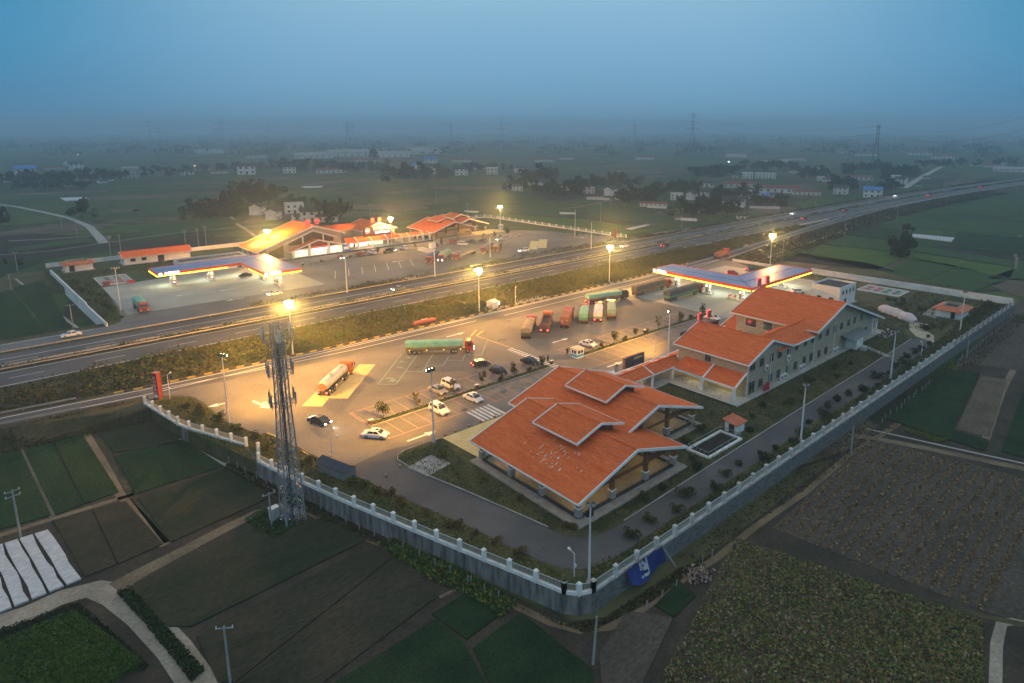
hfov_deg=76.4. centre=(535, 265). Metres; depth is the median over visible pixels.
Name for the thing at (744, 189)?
tree
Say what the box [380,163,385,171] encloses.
tree
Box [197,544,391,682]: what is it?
crop field
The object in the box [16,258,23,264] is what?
tree
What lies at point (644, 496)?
shrub
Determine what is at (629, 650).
crop field
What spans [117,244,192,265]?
plant room
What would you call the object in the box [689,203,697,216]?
tree
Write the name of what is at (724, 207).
tree
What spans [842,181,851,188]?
tree
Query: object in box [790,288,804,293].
hatchback car
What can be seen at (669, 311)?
lamp mast
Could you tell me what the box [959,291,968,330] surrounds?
lamp mast
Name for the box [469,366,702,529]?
open hall
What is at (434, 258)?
lamp mast
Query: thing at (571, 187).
tree
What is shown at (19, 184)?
tree
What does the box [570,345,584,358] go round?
kiosk
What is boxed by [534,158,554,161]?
terrace
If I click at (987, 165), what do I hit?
terrace
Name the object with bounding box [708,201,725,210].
tree
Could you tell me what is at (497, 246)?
tarpaulin lorry
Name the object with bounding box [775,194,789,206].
tree
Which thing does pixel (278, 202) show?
tree
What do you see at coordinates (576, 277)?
scrub
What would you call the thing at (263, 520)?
weeds
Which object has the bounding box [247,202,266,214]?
village house
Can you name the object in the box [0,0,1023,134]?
sky
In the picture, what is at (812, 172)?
tree
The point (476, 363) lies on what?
hatchback car
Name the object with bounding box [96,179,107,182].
cottage
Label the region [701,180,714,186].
cottage
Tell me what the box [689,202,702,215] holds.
tree
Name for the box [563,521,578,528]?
shrub
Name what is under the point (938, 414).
crop field
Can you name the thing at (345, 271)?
lamp mast
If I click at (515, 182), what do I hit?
tree
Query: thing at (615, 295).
tarpaulin lorry
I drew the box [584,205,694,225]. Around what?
crop field
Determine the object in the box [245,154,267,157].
terrace
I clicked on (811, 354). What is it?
window
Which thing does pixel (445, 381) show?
estate car
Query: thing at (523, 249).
estate car
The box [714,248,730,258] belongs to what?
tipper lorry
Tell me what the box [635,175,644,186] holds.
tree
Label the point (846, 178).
tree
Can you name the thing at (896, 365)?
shrub
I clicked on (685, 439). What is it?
shrub
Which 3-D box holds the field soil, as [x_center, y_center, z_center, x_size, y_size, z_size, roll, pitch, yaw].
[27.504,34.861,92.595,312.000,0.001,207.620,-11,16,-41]
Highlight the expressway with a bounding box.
[0,181,1023,387]
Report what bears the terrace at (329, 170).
on the ground at (26, 227)
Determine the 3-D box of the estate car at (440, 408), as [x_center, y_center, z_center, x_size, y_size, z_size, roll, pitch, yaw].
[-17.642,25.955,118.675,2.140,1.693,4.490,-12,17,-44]
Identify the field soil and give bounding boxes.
[0,316,1023,682]
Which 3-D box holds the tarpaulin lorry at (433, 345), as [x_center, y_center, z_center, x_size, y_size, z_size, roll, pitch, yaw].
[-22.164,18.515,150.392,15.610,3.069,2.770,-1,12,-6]
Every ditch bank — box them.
[93,432,168,542]
[714,534,1023,626]
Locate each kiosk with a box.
[428,242,435,248]
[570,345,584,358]
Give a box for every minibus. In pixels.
[368,249,376,253]
[457,241,467,245]
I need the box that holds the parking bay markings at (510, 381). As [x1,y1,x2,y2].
[349,311,723,438]
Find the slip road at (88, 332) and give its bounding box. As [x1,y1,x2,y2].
[0,214,777,350]
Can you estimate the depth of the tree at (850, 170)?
722.25 m
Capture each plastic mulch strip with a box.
[0,543,28,606]
[0,578,11,612]
[5,539,45,599]
[19,534,63,592]
[34,529,80,584]
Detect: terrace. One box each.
[44,166,63,169]
[210,170,228,173]
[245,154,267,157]
[315,167,345,173]
[353,158,377,162]
[451,158,471,161]
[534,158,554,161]
[558,156,573,159]
[586,195,603,198]
[635,156,653,159]
[639,201,667,206]
[722,181,756,187]
[758,159,775,161]
[758,185,800,192]
[788,157,806,160]
[792,189,820,194]
[822,178,830,181]
[836,150,854,153]
[845,175,873,180]
[855,152,878,155]
[907,151,931,154]
[931,154,954,158]
[969,162,990,165]
[982,164,1000,166]
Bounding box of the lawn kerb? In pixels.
[397,339,910,527]
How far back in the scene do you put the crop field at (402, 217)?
394.88 m
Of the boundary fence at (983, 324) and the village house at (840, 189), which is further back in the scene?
the village house at (840, 189)
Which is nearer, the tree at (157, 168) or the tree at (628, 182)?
the tree at (628, 182)
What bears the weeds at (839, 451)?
on the field soil
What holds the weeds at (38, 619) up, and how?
on the field soil
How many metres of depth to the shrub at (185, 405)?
120.20 m
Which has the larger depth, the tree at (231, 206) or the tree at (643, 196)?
the tree at (643, 196)
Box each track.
[109,502,306,589]
[230,217,256,236]
[849,434,1023,470]
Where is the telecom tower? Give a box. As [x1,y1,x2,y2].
[260,316,306,526]
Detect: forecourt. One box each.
[102,267,323,314]
[627,265,814,318]
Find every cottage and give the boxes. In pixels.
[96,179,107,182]
[180,169,194,174]
[290,213,299,220]
[315,212,338,221]
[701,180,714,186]
[721,196,746,207]
[736,214,748,218]
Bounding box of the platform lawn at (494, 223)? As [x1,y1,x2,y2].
[45,218,609,325]
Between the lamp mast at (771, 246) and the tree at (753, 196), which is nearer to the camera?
the lamp mast at (771, 246)
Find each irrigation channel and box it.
[11,235,92,240]
[15,279,78,327]
[179,439,307,508]
[867,428,1023,463]
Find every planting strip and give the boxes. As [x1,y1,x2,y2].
[309,248,417,264]
[366,364,551,426]
[436,236,510,246]
[584,315,703,355]
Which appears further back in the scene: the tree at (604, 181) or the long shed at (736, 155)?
the long shed at (736, 155)
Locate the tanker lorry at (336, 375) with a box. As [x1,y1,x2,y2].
[317,360,354,395]
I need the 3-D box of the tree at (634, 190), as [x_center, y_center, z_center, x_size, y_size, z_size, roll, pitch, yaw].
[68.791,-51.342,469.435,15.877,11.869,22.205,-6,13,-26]
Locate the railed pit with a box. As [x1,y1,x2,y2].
[686,426,741,459]
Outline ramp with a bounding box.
[0,184,1022,425]
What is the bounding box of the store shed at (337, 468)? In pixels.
[315,454,355,480]
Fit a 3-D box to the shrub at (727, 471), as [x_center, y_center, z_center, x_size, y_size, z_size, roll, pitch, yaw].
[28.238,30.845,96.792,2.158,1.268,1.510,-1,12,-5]
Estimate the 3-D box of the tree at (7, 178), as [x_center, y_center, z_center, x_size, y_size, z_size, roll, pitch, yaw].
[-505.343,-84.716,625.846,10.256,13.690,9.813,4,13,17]
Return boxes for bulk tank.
[413,317,435,325]
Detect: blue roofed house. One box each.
[12,165,36,174]
[412,162,423,169]
[424,156,437,163]
[757,193,770,196]
[863,186,883,197]
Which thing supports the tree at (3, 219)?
on the ground at (26, 227)
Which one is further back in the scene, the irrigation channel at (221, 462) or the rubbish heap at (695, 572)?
the irrigation channel at (221, 462)
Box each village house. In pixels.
[68,161,83,169]
[236,163,255,174]
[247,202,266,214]
[265,207,281,219]
[282,164,295,172]
[299,207,323,222]
[423,163,435,173]
[455,166,467,174]
[511,183,522,190]
[514,166,524,172]
[604,186,617,195]
[686,191,697,199]
[700,189,712,197]
[769,192,782,199]
[833,185,849,194]
[894,176,908,183]
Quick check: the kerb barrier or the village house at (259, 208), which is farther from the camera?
the village house at (259, 208)
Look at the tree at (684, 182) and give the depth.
511.58 m
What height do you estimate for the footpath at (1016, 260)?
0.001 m
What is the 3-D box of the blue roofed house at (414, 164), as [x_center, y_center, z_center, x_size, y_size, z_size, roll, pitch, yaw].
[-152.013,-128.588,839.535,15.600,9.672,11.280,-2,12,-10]
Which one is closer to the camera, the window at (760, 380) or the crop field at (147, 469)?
the crop field at (147, 469)
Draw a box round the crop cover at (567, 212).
[559,212,575,213]
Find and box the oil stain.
[369,310,711,419]
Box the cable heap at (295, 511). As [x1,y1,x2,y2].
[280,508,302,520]
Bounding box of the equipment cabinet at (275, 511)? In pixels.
[268,504,279,520]
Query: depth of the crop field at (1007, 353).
158.60 m
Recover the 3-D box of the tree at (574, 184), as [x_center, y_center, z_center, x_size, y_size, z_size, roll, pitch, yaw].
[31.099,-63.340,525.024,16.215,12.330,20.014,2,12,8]
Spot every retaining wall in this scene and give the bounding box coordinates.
[181,428,592,615]
[592,305,1014,612]
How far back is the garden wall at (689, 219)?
379.01 m
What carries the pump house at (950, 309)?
on the platform ground at (464, 456)
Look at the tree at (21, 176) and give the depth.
626.39 m
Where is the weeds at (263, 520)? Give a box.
[245,506,298,537]
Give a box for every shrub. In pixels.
[178,402,190,408]
[193,409,205,416]
[194,403,202,410]
[211,410,226,422]
[231,422,242,431]
[251,429,261,439]
[260,442,271,451]
[300,455,315,465]
[343,475,356,484]
[353,479,369,487]
[371,485,381,494]
[382,487,395,495]
[395,495,404,506]
[421,507,428,516]
[436,446,447,456]
[446,518,462,527]
[490,535,502,544]
[512,545,527,555]
[517,493,523,500]
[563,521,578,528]
[623,526,642,538]
[637,490,650,500]
[641,511,657,523]
[658,482,666,490]
[669,503,685,512]
[675,486,696,497]
[679,435,692,443]
[687,453,697,460]
[691,459,702,470]
[693,422,706,430]
[709,479,723,489]
[718,469,731,476]
[735,459,742,465]
[757,450,771,459]
[758,400,766,406]
[783,397,795,403]
[794,426,807,433]
[803,375,815,382]
[816,406,831,417]
[823,400,832,407]
[827,362,839,369]
[832,394,841,401]
[844,388,852,395]
[857,384,869,391]
[869,370,887,377]
[890,361,902,367]
[898,356,911,363]
[903,352,911,357]
[909,347,920,353]
[918,325,930,330]
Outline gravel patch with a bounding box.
[909,317,933,341]
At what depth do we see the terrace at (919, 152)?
1257.10 m
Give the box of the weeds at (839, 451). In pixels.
[679,314,1023,560]
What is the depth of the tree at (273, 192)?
453.13 m
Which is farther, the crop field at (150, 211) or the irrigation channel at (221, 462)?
the crop field at (150, 211)
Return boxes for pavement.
[438,229,503,239]
[443,416,500,456]
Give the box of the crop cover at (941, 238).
[909,233,953,241]
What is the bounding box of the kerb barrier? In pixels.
[114,263,687,393]
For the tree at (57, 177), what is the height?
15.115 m
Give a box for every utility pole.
[4,487,21,537]
[66,304,73,327]
[215,625,233,682]
[262,492,274,524]
[283,498,286,525]
[592,616,597,664]
[850,426,853,453]
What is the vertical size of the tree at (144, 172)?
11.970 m
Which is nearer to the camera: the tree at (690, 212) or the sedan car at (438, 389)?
the sedan car at (438, 389)
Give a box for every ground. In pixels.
[0,131,1023,620]
[142,260,1006,589]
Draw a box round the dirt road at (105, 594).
[0,580,217,682]
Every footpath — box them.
[0,462,230,536]
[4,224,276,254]
[19,448,55,516]
[83,433,170,546]
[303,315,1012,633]
[439,586,459,597]
[757,226,854,261]
[982,369,1016,440]
[989,618,1023,682]
[1014,257,1017,267]
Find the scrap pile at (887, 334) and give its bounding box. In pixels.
[879,328,895,337]
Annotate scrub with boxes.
[0,369,87,411]
[0,401,146,453]
[75,244,717,395]
[248,233,658,307]
[642,180,998,236]
[696,224,805,250]
[735,190,1006,264]
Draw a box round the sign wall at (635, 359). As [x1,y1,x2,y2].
[622,351,643,369]
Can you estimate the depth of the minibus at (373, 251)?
267.30 m
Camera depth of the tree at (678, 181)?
518.80 m
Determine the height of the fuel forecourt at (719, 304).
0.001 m
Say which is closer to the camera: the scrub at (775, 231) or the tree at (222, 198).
the scrub at (775, 231)
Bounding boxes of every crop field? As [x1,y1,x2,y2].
[0,257,42,277]
[0,289,44,340]
[0,449,50,529]
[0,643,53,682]
[0,660,26,682]
[4,633,84,682]
[9,237,92,252]
[13,281,69,331]
[22,625,110,682]
[23,442,82,514]
[40,618,126,682]
[53,510,116,576]
[54,435,118,503]
[59,611,142,673]
[93,501,162,563]
[99,421,172,452]
[110,208,142,212]
[115,439,222,493]
[119,517,366,626]
[133,205,187,217]
[138,468,270,541]
[139,218,241,236]
[147,419,179,440]
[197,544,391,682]
[208,188,236,191]
[240,559,436,682]
[334,619,484,682]
[352,193,400,196]
[376,213,434,222]
[379,203,427,212]
[432,588,510,639]
[473,612,593,682]
[506,205,577,217]
[506,214,651,234]
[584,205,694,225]
[599,610,672,682]
[654,580,695,616]
[658,538,984,682]
[772,440,1023,619]
[780,245,817,255]
[784,253,895,271]
[806,245,904,270]
[823,237,908,251]
[848,225,903,240]
[873,214,952,229]
[883,369,988,451]
[885,258,956,281]
[906,252,1014,277]
[911,246,1014,266]
[926,268,1006,290]
[956,217,1023,234]
[957,232,1023,253]
[957,318,1023,370]
[957,375,1006,437]
[989,266,1023,280]
[991,278,1023,296]
[1001,391,1023,457]
[1012,300,1023,315]
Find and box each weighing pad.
[302,364,374,405]
[529,239,546,249]
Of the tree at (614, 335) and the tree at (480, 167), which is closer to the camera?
the tree at (614, 335)
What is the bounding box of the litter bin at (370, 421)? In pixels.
[368,418,373,424]
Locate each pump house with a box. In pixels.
[59,258,95,272]
[931,301,973,320]
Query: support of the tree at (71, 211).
on the ground at (26, 227)
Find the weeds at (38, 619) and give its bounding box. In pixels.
[0,601,148,671]
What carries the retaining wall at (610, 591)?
on the ground at (26, 227)
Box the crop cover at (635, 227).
[626,225,648,229]
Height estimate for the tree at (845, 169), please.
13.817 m
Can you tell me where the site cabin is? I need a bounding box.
[486,299,499,308]
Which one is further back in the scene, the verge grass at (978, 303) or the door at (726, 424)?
the verge grass at (978, 303)
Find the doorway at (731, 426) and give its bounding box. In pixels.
[728,424,734,433]
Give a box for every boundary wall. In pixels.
[45,242,242,267]
[50,270,87,315]
[86,305,107,325]
[732,259,774,266]
[811,268,1012,303]
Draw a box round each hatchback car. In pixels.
[471,358,490,367]
[489,365,507,375]
[726,270,738,274]
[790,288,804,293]
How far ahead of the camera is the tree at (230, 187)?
447.19 m
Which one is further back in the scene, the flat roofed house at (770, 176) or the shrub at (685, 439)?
the flat roofed house at (770, 176)
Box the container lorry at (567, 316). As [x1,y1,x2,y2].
[560,306,574,327]
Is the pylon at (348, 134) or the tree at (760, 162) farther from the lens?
the pylon at (348, 134)
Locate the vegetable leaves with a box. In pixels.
[377,537,517,617]
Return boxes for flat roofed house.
[284,201,303,213]
[486,167,497,174]
[583,186,594,193]
[670,192,682,199]
[740,189,755,198]
[742,172,752,178]
[755,172,765,178]
[765,173,775,178]
[816,176,824,180]
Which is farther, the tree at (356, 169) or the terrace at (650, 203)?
the tree at (356, 169)
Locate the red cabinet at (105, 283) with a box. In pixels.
[102,281,109,285]
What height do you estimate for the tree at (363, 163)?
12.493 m
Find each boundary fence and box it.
[142,396,247,446]
[256,442,561,593]
[467,214,610,235]
[561,579,596,596]
[590,340,955,593]
[954,300,1015,345]
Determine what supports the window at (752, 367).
in the service building at (753, 344)
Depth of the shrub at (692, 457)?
101.18 m
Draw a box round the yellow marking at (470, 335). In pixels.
[267,330,511,454]
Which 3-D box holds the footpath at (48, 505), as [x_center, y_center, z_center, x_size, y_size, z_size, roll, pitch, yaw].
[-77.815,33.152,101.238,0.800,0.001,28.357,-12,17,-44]
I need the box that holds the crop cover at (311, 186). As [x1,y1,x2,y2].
[301,186,321,187]
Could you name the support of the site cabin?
on the concrete pad at (442, 465)
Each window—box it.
[705,354,710,362]
[745,317,756,327]
[748,380,754,394]
[750,361,755,371]
[758,377,762,387]
[759,357,763,367]
[762,321,772,330]
[776,369,780,378]
[793,361,796,369]
[809,352,812,361]
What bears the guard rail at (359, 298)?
on the median strip at (372, 300)
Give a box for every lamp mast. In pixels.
[110,266,121,310]
[218,353,230,423]
[284,301,293,354]
[342,255,347,292]
[426,367,435,442]
[433,236,435,276]
[475,269,481,311]
[586,501,595,583]
[607,246,612,281]
[667,310,670,353]
[770,235,774,263]
[798,383,809,439]
[888,330,898,379]
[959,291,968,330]
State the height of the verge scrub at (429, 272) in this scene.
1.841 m
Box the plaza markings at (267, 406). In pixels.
[209,293,738,440]
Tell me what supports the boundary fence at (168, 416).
on the platform ground at (464, 456)
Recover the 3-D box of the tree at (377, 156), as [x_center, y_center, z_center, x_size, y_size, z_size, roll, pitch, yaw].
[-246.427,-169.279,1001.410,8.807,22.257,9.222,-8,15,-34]
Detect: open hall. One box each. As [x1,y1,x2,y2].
[407,212,488,239]
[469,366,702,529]
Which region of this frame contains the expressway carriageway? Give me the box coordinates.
[0,178,1023,367]
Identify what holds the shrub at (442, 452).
on the platform ground at (464, 456)
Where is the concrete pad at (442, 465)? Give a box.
[407,296,936,475]
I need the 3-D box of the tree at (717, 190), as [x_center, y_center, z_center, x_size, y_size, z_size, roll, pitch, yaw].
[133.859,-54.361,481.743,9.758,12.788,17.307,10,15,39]
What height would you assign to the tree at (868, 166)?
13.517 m
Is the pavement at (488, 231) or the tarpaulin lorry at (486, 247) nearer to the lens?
the tarpaulin lorry at (486, 247)
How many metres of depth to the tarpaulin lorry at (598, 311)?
174.13 m
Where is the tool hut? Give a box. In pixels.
[722,413,747,434]
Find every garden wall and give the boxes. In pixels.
[587,197,609,199]
[647,205,666,208]
[680,218,696,220]
[749,206,779,208]
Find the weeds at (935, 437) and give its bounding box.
[902,428,948,442]
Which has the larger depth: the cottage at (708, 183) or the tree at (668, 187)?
the cottage at (708, 183)
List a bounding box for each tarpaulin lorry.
[132,295,149,312]
[405,338,473,354]
[425,250,439,263]
[437,249,450,261]
[479,242,492,253]
[492,241,501,251]
[521,315,535,338]
[579,303,588,322]
[585,288,628,303]
[593,301,603,321]
[606,299,615,318]
[631,278,671,295]
[663,282,703,301]
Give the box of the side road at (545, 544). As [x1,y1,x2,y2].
[354,338,935,568]
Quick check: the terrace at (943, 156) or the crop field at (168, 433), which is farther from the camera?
the terrace at (943, 156)
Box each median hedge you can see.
[0,227,744,369]
[744,179,1023,227]
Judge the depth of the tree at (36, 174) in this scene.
632.53 m
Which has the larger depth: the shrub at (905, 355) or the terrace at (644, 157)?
the terrace at (644, 157)
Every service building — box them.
[237,218,434,260]
[614,275,884,407]
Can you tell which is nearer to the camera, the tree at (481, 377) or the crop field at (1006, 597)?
the crop field at (1006, 597)
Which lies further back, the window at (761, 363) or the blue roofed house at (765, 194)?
the blue roofed house at (765, 194)
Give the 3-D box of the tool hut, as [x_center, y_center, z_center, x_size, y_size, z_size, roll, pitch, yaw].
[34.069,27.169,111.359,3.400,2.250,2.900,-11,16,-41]
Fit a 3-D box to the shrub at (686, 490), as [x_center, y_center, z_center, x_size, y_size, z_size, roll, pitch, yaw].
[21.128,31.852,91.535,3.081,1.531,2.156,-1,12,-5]
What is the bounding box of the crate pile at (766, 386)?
[763,381,769,390]
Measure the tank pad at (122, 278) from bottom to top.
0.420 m
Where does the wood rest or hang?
on the ground at (26, 227)
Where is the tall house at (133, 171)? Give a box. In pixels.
[121,166,139,178]
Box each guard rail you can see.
[0,187,946,352]
[0,190,946,365]
[0,191,946,369]
[0,397,76,413]
[0,407,81,423]
[729,195,951,257]
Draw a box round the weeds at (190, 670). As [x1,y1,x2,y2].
[117,585,204,681]
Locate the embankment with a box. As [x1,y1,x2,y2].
[0,177,1023,451]
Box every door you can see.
[69,266,74,271]
[158,255,164,260]
[725,422,728,431]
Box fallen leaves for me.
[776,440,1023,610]
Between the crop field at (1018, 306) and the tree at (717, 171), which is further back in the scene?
the tree at (717, 171)
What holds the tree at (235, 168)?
on the ground at (26, 227)
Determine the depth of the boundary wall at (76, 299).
202.38 m
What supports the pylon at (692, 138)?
on the ground at (26, 227)
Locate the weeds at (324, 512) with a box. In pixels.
[223,463,709,633]
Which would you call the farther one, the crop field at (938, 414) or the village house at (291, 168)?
the village house at (291, 168)
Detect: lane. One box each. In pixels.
[0,204,107,242]
[165,298,584,392]
[901,165,944,187]
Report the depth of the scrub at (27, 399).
126.47 m
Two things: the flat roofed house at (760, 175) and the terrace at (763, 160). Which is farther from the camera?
the terrace at (763, 160)
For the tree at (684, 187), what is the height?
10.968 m
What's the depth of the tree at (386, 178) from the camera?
661.85 m
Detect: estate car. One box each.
[399,245,407,249]
[428,400,449,415]
[441,376,460,390]
[518,247,528,251]
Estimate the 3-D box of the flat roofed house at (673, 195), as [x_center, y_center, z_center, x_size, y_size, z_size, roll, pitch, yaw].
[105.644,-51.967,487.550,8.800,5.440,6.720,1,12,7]
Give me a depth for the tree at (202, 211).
393.91 m
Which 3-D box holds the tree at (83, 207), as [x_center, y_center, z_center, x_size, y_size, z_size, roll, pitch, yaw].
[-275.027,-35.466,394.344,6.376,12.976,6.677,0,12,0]
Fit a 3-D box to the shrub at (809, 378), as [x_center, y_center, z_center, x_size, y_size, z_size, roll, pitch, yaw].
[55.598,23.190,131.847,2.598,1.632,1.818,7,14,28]
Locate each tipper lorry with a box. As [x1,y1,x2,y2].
[540,310,552,332]
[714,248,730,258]
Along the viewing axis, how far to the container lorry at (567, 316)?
169.48 m
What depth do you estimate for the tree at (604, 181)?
574.20 m
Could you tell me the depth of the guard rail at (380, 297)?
190.06 m
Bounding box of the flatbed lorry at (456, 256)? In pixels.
[452,250,475,260]
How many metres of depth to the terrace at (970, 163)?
906.81 m
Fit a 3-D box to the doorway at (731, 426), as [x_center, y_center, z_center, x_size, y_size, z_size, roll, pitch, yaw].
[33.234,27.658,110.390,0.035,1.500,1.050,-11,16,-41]
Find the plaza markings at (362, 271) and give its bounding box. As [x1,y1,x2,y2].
[178,237,583,300]
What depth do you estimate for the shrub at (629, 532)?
82.18 m
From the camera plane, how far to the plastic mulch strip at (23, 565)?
80.30 m
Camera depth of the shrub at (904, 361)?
142.66 m
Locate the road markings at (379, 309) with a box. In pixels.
[1,181,1021,417]
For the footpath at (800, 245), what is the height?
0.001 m
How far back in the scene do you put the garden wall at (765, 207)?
435.29 m
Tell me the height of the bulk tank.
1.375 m
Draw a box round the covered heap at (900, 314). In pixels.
[878,305,927,324]
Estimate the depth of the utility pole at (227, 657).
63.18 m
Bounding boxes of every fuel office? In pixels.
[173,251,245,275]
[811,278,856,303]
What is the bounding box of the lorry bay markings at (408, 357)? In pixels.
[378,340,487,383]
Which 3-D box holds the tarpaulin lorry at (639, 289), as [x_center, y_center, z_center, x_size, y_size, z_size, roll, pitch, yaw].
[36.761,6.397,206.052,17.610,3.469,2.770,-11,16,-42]
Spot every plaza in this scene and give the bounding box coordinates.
[105,230,616,324]
[147,260,815,463]
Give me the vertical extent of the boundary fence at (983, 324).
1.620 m
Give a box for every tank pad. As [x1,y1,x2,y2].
[94,274,131,285]
[857,284,908,296]
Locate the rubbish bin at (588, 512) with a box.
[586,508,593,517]
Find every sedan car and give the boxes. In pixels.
[60,330,81,337]
[238,272,251,277]
[267,290,282,295]
[307,414,331,426]
[361,427,389,439]
[391,285,405,290]
[428,384,447,395]
[463,391,483,403]
[520,356,539,365]
[578,339,596,347]
[704,314,720,320]
[745,266,757,270]
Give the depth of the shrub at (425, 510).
87.17 m
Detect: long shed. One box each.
[194,149,223,153]
[294,152,332,158]
[327,149,368,155]
[376,151,409,156]
[410,147,447,153]
[522,182,542,185]
[726,154,746,156]
[992,166,1023,171]
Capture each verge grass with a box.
[60,251,236,323]
[150,397,561,584]
[584,303,1008,578]
[739,262,849,279]
[860,292,997,329]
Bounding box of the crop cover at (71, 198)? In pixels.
[61,197,88,200]
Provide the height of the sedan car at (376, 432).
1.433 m
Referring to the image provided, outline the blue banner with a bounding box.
[627,545,676,584]
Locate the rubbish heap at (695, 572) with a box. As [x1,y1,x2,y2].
[682,561,715,583]
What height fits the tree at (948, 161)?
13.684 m
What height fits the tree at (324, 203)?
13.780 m
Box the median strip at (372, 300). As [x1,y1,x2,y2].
[0,181,1019,371]
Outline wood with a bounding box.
[0,132,1023,155]
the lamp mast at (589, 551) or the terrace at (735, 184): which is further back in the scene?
the terrace at (735, 184)
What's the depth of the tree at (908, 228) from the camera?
299.22 m
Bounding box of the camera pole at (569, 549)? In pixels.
[567,547,576,576]
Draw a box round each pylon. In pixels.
[214,117,228,150]
[344,122,351,146]
[632,124,637,143]
[686,113,697,156]
[868,125,879,171]
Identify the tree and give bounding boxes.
[0,172,13,183]
[0,207,9,221]
[0,208,10,222]
[5,171,13,184]
[10,180,25,188]
[12,170,33,181]
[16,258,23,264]
[23,181,35,187]
[27,171,56,179]
[36,176,47,180]
[40,180,53,184]
[41,180,46,189]
[46,170,65,183]
[48,181,64,188]
[62,171,75,181]
[63,171,76,180]
[65,198,98,217]
[68,180,86,186]
[74,168,85,179]
[75,196,86,217]
[76,181,85,187]
[82,167,91,180]
[87,173,98,180]
[94,168,113,179]
[111,170,129,180]
[140,166,147,175]
[151,164,161,173]
[162,166,173,175]
[178,198,201,217]
[179,213,186,219]
[188,201,213,217]
[196,163,205,172]
[198,197,221,210]
[200,201,219,216]
[210,195,237,216]
[213,200,243,211]
[219,200,234,216]
[220,163,227,169]
[220,187,247,200]
[227,181,275,202]
[227,201,248,213]
[230,162,236,171]
[235,199,251,213]
[237,178,272,202]
[250,184,288,205]
[258,163,268,170]
[268,158,276,170]
[275,199,281,206]
[276,157,283,169]
[279,158,292,167]
[280,193,296,206]
[281,197,302,201]
[290,159,301,163]
[296,158,314,170]
[310,197,325,211]
[313,159,323,170]
[318,159,333,166]
[320,199,340,221]
[325,201,352,219]
[332,161,339,167]
[333,198,347,220]
[338,162,354,172]
[342,161,354,170]
[351,161,361,171]
[359,161,366,170]
[367,160,374,170]
[369,148,375,157]
[372,149,378,162]
[373,162,381,170]
[374,400,389,417]
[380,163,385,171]
[380,172,390,180]
[385,158,390,166]
[385,166,400,179]
[398,164,409,178]
[399,161,413,177]
[411,161,433,177]
[412,392,420,406]
[420,168,430,178]
[433,163,439,173]
[436,165,444,178]
[444,168,453,176]
[449,378,457,391]
[461,164,472,171]
[474,163,490,170]
[478,371,485,380]
[487,162,497,166]
[502,175,523,188]
[508,178,524,189]
[510,361,517,374]
[517,168,531,181]
[521,175,532,187]
[527,172,539,181]
[528,163,557,181]
[530,180,541,192]
[536,167,559,182]
[538,355,544,365]
[539,179,561,194]
[550,184,566,195]
[561,180,579,195]
[563,179,583,194]
[574,175,600,193]
[575,180,582,194]
[581,181,590,191]
[597,176,610,187]
[607,171,620,187]
[611,331,619,340]
[613,189,627,202]
[614,189,639,202]
[618,172,626,187]
[621,184,646,201]
[623,178,637,184]
[624,187,646,202]
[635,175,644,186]
[640,186,657,200]
[640,187,649,200]
[644,185,656,200]
[661,183,675,193]
[667,195,699,216]
[672,182,696,192]
[673,179,682,191]
[677,312,683,321]
[679,180,688,195]
[687,166,709,174]
[688,180,702,195]
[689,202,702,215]
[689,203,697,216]
[695,196,721,207]
[699,303,705,313]
[700,192,721,214]
[702,167,721,177]
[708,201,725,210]
[709,165,722,173]
[709,184,723,197]
[712,164,725,176]
[718,189,729,198]
[718,204,740,213]
[722,164,742,170]
[722,167,735,176]
[725,191,737,196]
[725,199,739,216]
[734,186,747,198]
[735,182,758,197]
[739,159,749,168]
[750,162,767,171]
[750,194,769,205]
[754,183,761,194]
[756,160,768,169]
[763,161,772,170]
[766,196,776,203]
[767,160,784,169]
[770,160,788,170]
[774,193,784,206]
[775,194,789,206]
[783,161,800,171]
[790,161,798,169]
[796,168,805,176]
[799,165,819,178]
[818,165,828,173]
[819,169,831,177]
[828,177,840,189]
[830,173,838,178]
[836,178,845,184]
[841,162,856,173]
[841,163,850,173]
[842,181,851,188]
[843,175,854,181]
[846,167,854,174]
[848,164,863,171]
[848,178,859,192]
[860,162,878,171]
[876,162,891,169]
[879,169,887,178]
[880,165,899,178]
[885,178,899,190]
[886,170,903,174]
[887,236,917,255]
[890,233,910,256]
[897,243,906,260]
[900,164,911,175]
[902,224,915,238]
[904,165,920,175]
[907,167,920,176]
[915,159,936,168]
[938,158,955,168]
[958,157,965,165]
[980,298,990,308]
[991,158,1004,163]
[1011,157,1019,163]
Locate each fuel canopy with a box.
[149,254,301,286]
[652,264,811,301]
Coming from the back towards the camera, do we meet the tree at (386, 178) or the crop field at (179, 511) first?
the tree at (386, 178)
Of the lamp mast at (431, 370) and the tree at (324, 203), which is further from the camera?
the tree at (324, 203)
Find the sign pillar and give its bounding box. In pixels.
[151,371,162,398]

